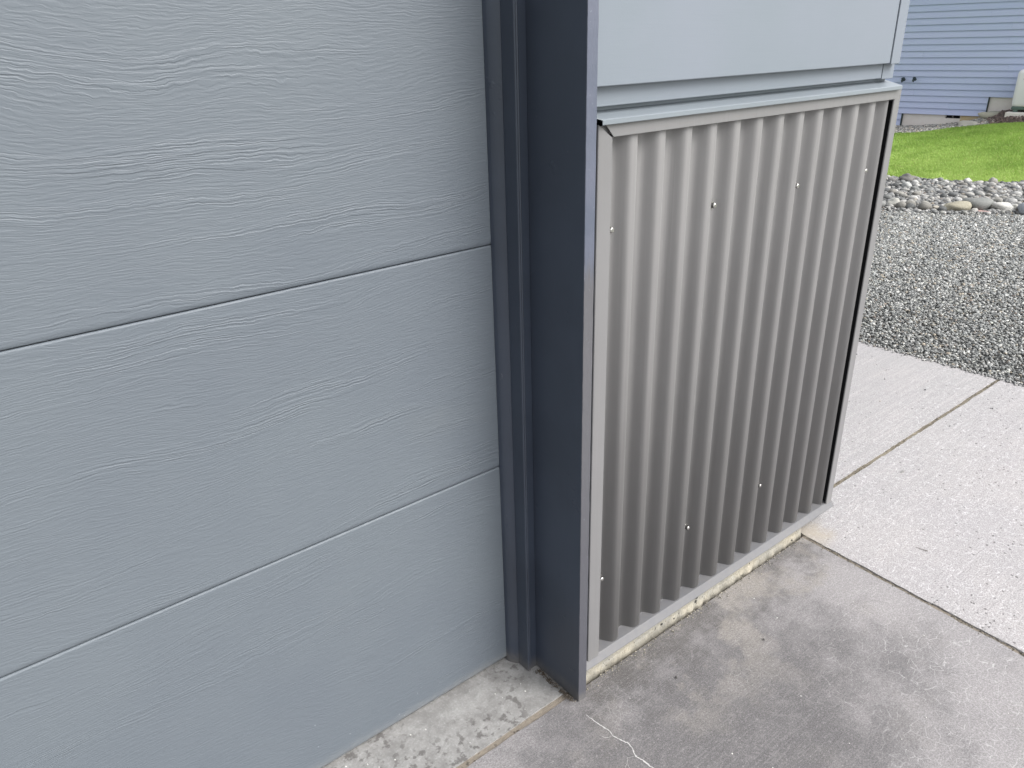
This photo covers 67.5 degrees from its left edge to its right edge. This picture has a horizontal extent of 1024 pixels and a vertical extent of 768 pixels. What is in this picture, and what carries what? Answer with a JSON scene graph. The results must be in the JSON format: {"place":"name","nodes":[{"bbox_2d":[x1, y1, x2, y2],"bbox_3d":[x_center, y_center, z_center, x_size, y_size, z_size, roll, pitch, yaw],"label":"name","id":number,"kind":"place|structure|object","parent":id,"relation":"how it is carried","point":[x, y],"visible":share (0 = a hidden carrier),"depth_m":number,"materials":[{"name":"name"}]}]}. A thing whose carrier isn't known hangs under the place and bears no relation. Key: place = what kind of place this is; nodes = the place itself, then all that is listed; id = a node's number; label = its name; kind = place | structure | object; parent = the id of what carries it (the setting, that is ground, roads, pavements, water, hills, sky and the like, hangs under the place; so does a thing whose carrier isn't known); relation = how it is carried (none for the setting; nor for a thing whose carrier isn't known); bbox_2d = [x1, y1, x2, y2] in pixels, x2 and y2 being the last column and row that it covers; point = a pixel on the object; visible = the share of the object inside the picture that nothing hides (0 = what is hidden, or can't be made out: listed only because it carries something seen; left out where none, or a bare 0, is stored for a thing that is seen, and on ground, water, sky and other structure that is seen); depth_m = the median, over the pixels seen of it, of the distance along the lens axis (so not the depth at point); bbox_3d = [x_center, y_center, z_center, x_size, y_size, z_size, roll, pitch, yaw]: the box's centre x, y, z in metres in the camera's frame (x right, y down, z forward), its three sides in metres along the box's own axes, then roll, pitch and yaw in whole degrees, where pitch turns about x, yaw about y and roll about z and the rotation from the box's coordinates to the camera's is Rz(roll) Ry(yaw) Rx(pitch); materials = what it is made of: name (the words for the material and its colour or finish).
{"place":"outdoors","nodes":[
{"label":"outdoors","id":0,"kind":"place"},
{"bbox_2d":[322,656,566,767],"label":"garage floor","id":1,"kind":"structure","parent":0,"point":[477,713],"depth_m":1.60,"materials":[{"name":"concrete"}]},
{"bbox_2d":[535,669,572,700],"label":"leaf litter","id":2,"kind":"object","parent":1,"relation":"on","point":[549,679],"visible":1,"depth_m":1.69,"materials":[{"name":"brown"}]},
{"bbox_2d":[543,671,576,701],"bbox_3d":[0.094,0.662,1.683,0.018,0.003,0.125,-19,30,-34],"label":"grit","id":3,"kind":"object","parent":1,"relation":"on","point":[560,687],"visible":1,"depth_m":1.67,"materials":[{"name":"stone"}]},
{"bbox_2d":[467,538,1023,767],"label":"driveway","id":4,"kind":"structure","parent":0,"point":[819,677],"depth_m":1.65,"materials":[{"name":"concrete"}]},
{"bbox_2d":[456,692,570,767],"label":"joint filler","id":5,"kind":"object","parent":4,"relation":"on","point":[522,725],"depth_m":1.58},
{"bbox_2d":[586,540,802,690],"bbox_3d":[0.487,0.552,1.902,0.850,0.004,0.028,-19,30,-34],"label":"grit","id":6,"kind":"object","parent":4,"relation":"on","point":[673,631],"visible":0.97,"depth_m":1.87,"materials":[{"name":"gravel"}]},
{"bbox_2d":[800,341,1023,656],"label":"walkway","id":7,"kind":"structure","parent":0,"point":[950,499],"depth_m":2.35,"materials":[{"name":"concrete"}]},
{"bbox_2d":[806,380,1023,655],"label":"joint crumbs","id":8,"kind":"object","parent":7,"relation":"on","point":[885,579],"visible":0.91,"depth_m":2.09,"materials":[{"name":"stone"}]},
{"bbox_2d":[853,209,1023,438],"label":"gravel yard","id":9,"kind":"structure","parent":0,"point":[872,337],"depth_m":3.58,"materials":[{"name":"grey gravel"}]},
{"bbox_2d":[887,122,1023,181],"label":"grass","id":10,"kind":"structure","parent":0,"point":[983,152],"depth_m":8.29,"materials":[{"name":"green plant"}]},
{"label":"planting bed ground","id":11,"kind":"structure","parent":0,"visible":0},
{"bbox_2d":[894,117,995,132],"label":"edging stones","id":12,"kind":"object","parent":11,"relation":"on","point":[922,128],"visible":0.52,"depth_m":10.62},
{"bbox_2d":[958,120,977,125],"bbox_3d":[6.225,-3.473,10.364,0.354,0.169,0.242,10,27,25],"label":"rock","id":13,"kind":"object","parent":11,"relation":"on","point":[964,122],"visible":0.34,"depth_m":10.37,"materials":[{"name":"stone"}]},
{"bbox_2d":[978,111,999,118],"bbox_3d":[6.466,-3.611,10.360,0.295,0.153,0.163,-7,25,-11],"label":"rock","id":14,"kind":"object","parent":11,"relation":"on","point":[985,115],"visible":0.64,"depth_m":10.32,"materials":[{"name":"stone"}]},
{"bbox_2d":[987,109,1023,123],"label":"bark mulch","id":15,"kind":"object","parent":11,"relation":"on","point":[999,116],"visible":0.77,"depth_m":10.10,"materials":[{"name":"wood"}]},
{"bbox_2d":[1004,111,1023,117],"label":"equipment pad","id":16,"kind":"object","parent":11,"relation":"on","point":[1011,113],"visible":0.33,"depth_m":10.04,"materials":[{"name":"concrete"}]},
{"bbox_2d":[1011,69,1023,111],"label":"utility cabinet","id":17,"kind":"object","parent":16,"relation":"on","point":[1018,101],"visible":1,"depth_m":9.96,"materials":[{"name":"white paint"}]},
{"label":"ground","id":18,"kind":"structure","parent":0,"visible":0},
{"bbox_2d":[0,0,909,767],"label":"garage building","id":19,"kind":"structure","parent":18,"relation":"on","point":[370,368],"depth_m":1.27,"materials":[{"name":"grey paint"}]},
{"bbox_2d":[0,0,506,767],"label":"garage door","id":20,"kind":"structure","parent":19,"relation":"in","point":[250,497],"depth_m":1.15,"materials":[{"name":"grey metal"}]},
{"bbox_2d":[885,0,1023,125],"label":"blue house","id":21,"kind":"structure","parent":18,"relation":"on","point":[960,60],"depth_m":10.56,"materials":[{"name":"blue wood"}]},
{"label":"rock bed ground","id":22,"kind":"structure","parent":0,"visible":0},
{"bbox_2d":[881,175,1023,214],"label":"pebbles","id":23,"kind":"object","parent":22,"relation":"on","point":[935,201],"visible":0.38,"depth_m":6.32,"materials":[{"name":"gravel"}]},
{"bbox_2d":[883,194,891,198],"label":"cobble","id":24,"kind":"object","parent":23,"relation":"on","point":[887,196],"visible":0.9,"depth_m":6.32,"materials":[{"name":"stone"}]},
{"bbox_2d":[888,177,896,181],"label":"rock","id":25,"kind":"object","parent":23,"relation":"on","point":[894,179],"visible":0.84,"depth_m":7.03,"materials":[{"name":"stone"}]},
{"bbox_2d":[887,198,899,205],"bbox_3d":[3.047,-1.445,6.118,0.092,0.086,0.137,16,27,28],"label":"rock","id":26,"kind":"object","parent":23,"relation":"on","point":[893,201],"visible":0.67,"depth_m":6.08,"materials":[{"name":"stone"}]},
{"bbox_2d":[895,201,905,207],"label":"cobble","id":27,"kind":"object","parent":23,"relation":"on","point":[902,204],"visible":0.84,"depth_m":5.99,"materials":[{"name":"stone"}]},
{"bbox_2d":[901,182,911,187],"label":"rock","id":28,"kind":"object","parent":23,"relation":"on","point":[907,184],"visible":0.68,"depth_m":6.72,"materials":[{"name":"stone"}]},
{"bbox_2d":[899,173,916,181],"bbox_3d":[3.645,-1.898,7.064,0.160,0.094,0.151,-16,28,-29],"label":"rock","id":29,"kind":"object","parent":23,"relation":"on","point":[906,177],"visible":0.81,"depth_m":7.01,"materials":[{"name":"stone"}]},
{"bbox_2d":[905,203,915,208],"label":"cobble","id":30,"kind":"object","parent":23,"relation":"on","point":[911,205],"visible":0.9,"depth_m":5.96,"materials":[{"name":"stone"}]},
{"bbox_2d":[905,200,915,205],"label":"cobble","id":31,"kind":"object","parent":23,"relation":"on","point":[910,201],"visible":0.53,"depth_m":6.01,"materials":[{"name":"stone"}]},
{"bbox_2d":[918,202,931,209],"bbox_3d":[3.200,-1.372,5.934,0.106,0.073,0.090,2,16,-17],"label":"cobble","id":32,"kind":"object","parent":23,"relation":"on","point":[924,205],"visible":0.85,"depth_m":5.90,"materials":[{"name":"stone"}]},
{"bbox_2d":[937,206,946,210],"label":"cobble","id":33,"kind":"object","parent":23,"relation":"on","point":[943,208],"visible":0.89,"depth_m":5.85,"materials":[{"name":"stone"}]},
{"bbox_2d":[947,192,957,196],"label":"cobble","id":34,"kind":"object","parent":23,"relation":"on","point":[952,194],"visible":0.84,"depth_m":6.34,"materials":[{"name":"stone"}]},
{"bbox_2d":[943,201,971,210],"bbox_3d":[3.413,-1.355,5.875,0.250,0.102,0.135,0,27,-1],"label":"rock","id":35,"kind":"object","parent":23,"relation":"on","point":[960,205],"visible":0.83,"depth_m":5.83,"materials":[{"name":"stone"}]},
{"bbox_2d":[962,197,993,209],"bbox_3d":[3.585,-1.381,5.901,0.234,0.111,0.182,6,28,10],"label":"rock","id":36,"kind":"object","parent":23,"relation":"on","point":[982,203],"visible":0.69,"depth_m":5.83,"materials":[{"name":"stone"}]},
{"bbox_2d":[988,177,997,182],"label":"rock","id":37,"kind":"object","parent":23,"relation":"on","point":[993,179],"visible":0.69,"depth_m":6.81,"materials":[{"name":"stone"}]},
{"bbox_2d":[993,197,1002,201],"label":"cobble","id":38,"kind":"object","parent":23,"relation":"on","point":[996,199],"visible":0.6,"depth_m":6.10,"materials":[{"name":"stone"}]},
{"bbox_2d":[990,202,1013,210],"bbox_3d":[3.729,-1.341,5.837,0.166,0.092,0.098,5,28,8],"label":"rock","id":39,"kind":"object","parent":23,"relation":"on","point":[1006,206],"visible":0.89,"depth_m":5.80,"materials":[{"name":"stone"}]},
{"bbox_2d":[1008,198,1017,202],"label":"cobble","id":40,"kind":"object","parent":23,"relation":"on","point":[1011,200],"visible":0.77,"depth_m":6.05,"materials":[{"name":"stone"}]},
{"bbox_2d":[1012,191,1021,194],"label":"cobble","id":41,"kind":"object","parent":23,"relation":"on","point":[1017,193],"visible":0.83,"depth_m":6.29,"materials":[{"name":"stone"}]},
{"bbox_2d":[1017,203,1023,214],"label":"rock","id":42,"kind":"object","parent":23,"relation":"on","point":[1020,206],"visible":0.94,"depth_m":5.73,"materials":[{"name":"stone"}]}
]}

